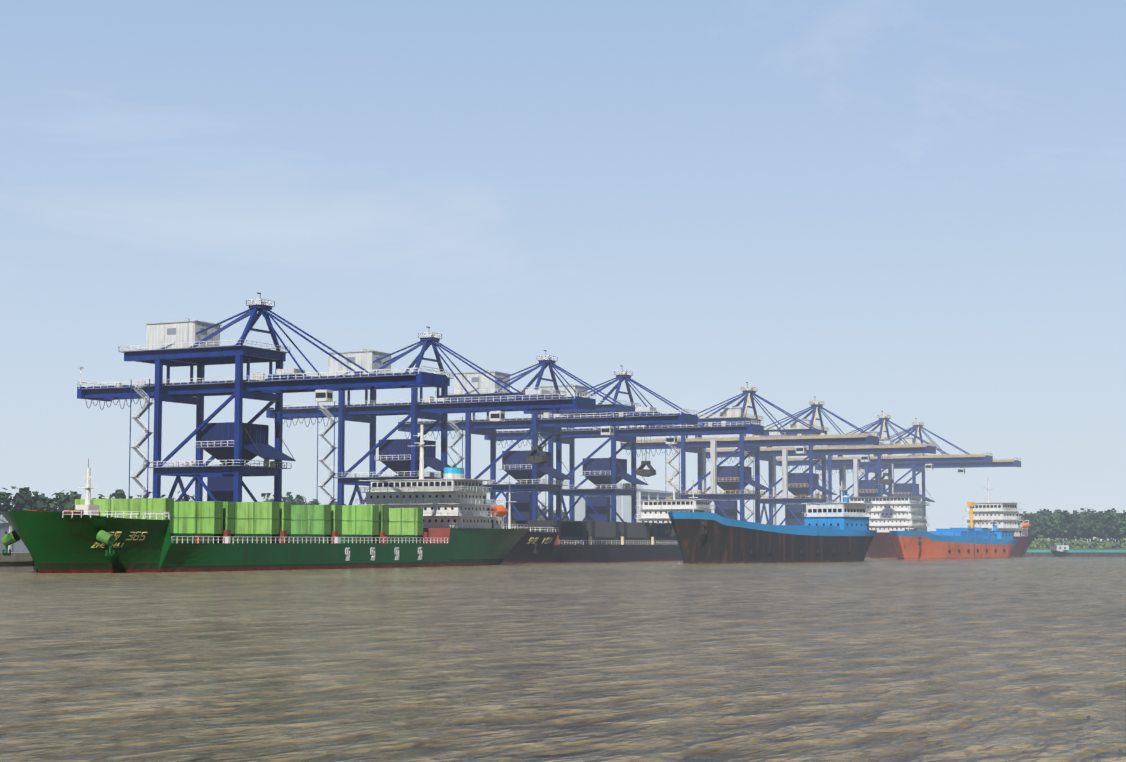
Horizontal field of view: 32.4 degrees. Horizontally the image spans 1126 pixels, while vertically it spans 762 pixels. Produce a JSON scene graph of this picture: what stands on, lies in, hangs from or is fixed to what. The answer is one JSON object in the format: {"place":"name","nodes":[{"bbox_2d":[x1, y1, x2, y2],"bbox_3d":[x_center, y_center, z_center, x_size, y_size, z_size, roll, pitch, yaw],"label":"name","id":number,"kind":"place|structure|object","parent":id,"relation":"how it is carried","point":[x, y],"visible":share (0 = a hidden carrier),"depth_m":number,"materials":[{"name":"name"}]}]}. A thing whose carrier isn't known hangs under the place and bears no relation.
{"place":"outdoors","nodes":[
{"label":"outdoors","id":0,"kind":"place"},
{"bbox_2d":[0,557,1125,761],"bbox_3d":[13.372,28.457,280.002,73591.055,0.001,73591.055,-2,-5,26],"label":"river water","id":1,"kind":"structure","parent":0,"point":[1010,659],"depth_m":80.94,"materials":[{"name":"brown liquid"}]},
{"bbox_2d":[0,425,528,572],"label":"bulk carrier zhe hai","id":2,"kind":"object","parent":1,"relation":"on","point":[452,517],"visible":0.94,"depth_m":368.77,"materials":[{"name":"metal"}]},
{"bbox_2d":[501,476,714,563],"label":"cargo ship","id":3,"kind":"object","parent":1,"relation":"on","point":[646,537],"visible":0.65,"depth_m":515.04,"materials":[{"name":"metal"}]},
{"bbox_2d":[666,475,876,563],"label":"cargo ship","id":4,"kind":"object","parent":1,"relation":"on","point":[834,532],"visible":0.92,"depth_m":493.13,"materials":[{"name":"metal"}]},
{"bbox_2d":[849,476,928,556],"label":"far grey bulk carrier","id":5,"kind":"object","parent":1,"relation":"on","point":[886,514],"visible":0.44,"depth_m":755.33,"materials":[{"name":"metal"}]},
{"bbox_2d":[867,480,1034,557],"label":"ship","id":6,"kind":"object","parent":1,"relation":"on","point":[1005,515],"visible":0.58,"depth_m":694.87,"materials":[{"name":"metal"}]},
{"bbox_2d":[887,510,1018,559],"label":"cargo ship","id":7,"kind":"object","parent":1,"relation":"on","point":[962,543],"visible":0.96,"depth_m":611.90,"materials":[{"name":"metal"}]},
{"bbox_2d":[1023,545,1068,556],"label":"river barge","id":8,"kind":"object","parent":1,"relation":"on","point":[1039,553],"visible":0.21,"depth_m":725.45},
{"bbox_2d":[1050,550,1125,556],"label":"river barge","id":9,"kind":"object","parent":1,"relation":"on","point":[1093,553],"visible":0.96,"depth_m":716.95},
{"bbox_2d":[0,548,1125,571],"bbox_3d":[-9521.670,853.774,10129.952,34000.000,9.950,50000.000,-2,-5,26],"label":"riverbank","id":10,"kind":"structure","parent":0,"point":[18,562],"depth_m":341.90,"materials":[{"name":"concrete"}]},
{"bbox_2d":[0,516,28,551],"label":"store shed","id":11,"kind":"structure","parent":10,"relation":"on","point":[17,546],"depth_m":432.91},
{"bbox_2d":[77,292,446,501],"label":"gantry crane","id":12,"kind":"object","parent":10,"relation":"on","point":[235,446],"visible":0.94,"depth_m":416.44,"materials":[{"name":"metal"}]},
{"bbox_2d":[0,486,566,520],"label":"trees","id":13,"kind":"object","parent":10,"relation":"on","point":[23,499],"visible":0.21,"depth_m":496.25,"materials":[{"name":"green plant"}]},
{"bbox_2d":[266,326,595,504],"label":"gantry crane","id":14,"kind":"object","parent":10,"relation":"on","point":[400,458],"visible":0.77,"depth_m":481.65,"materials":[{"name":"metal"}]},
{"bbox_2d":[398,350,697,520],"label":"gantry crane","id":15,"kind":"object","parent":10,"relation":"on","point":[526,488],"visible":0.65,"depth_m":540.85,"materials":[{"name":"metal"}]},
{"bbox_2d":[484,365,763,521],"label":"gantry crane","id":16,"kind":"object","parent":10,"relation":"on","point":[605,476],"visible":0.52,"depth_m":587.64,"materials":[{"name":"metal"}]},
{"bbox_2d":[575,487,680,521],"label":"transfer house shed","id":17,"kind":"structure","parent":10,"relation":"on","point":[623,507],"depth_m":754.46,"materials":[{"name":"white metal"}]},
{"bbox_2d":[621,382,878,522],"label":"gantry crane","id":18,"kind":"object","parent":10,"relation":"on","point":[732,482],"visible":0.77,"depth_m":684.78,"materials":[{"name":"metal"}]},
{"bbox_2d":[706,401,935,525],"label":"gantry crane","id":19,"kind":"object","parent":10,"relation":"on","point":[802,487],"visible":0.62,"depth_m":751.96,"materials":[{"name":"metal"}]},
{"bbox_2d":[776,411,992,502],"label":"gantry crane","id":20,"kind":"object","parent":10,"relation":"on","point":[868,488],"visible":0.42,"depth_m":833.29,"materials":[{"name":"metal"}]},
{"bbox_2d":[816,418,1020,519],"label":"gantry crane","id":21,"kind":"object","parent":10,"relation":"on","point":[907,489],"visible":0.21,"depth_m":880.97,"materials":[{"name":"metal"}]},
{"bbox_2d":[1019,508,1125,541],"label":"trees","id":22,"kind":"object","parent":10,"relation":"on","point":[1083,525],"visible":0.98,"depth_m":754.53,"materials":[{"name":"green plant"}]},
{"bbox_2d":[1028,535,1125,547],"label":"shrubs","id":23,"kind":"object","parent":10,"relation":"on","point":[1071,543],"visible":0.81,"depth_m":743.90,"materials":[{"name":"green plant"}]},
{"bbox_2d":[0,0,1125,541],"label":"sky","id":24,"kind":"structure","parent":0,"point":[906,210],"materials":[{"name":"blue"}]}
]}

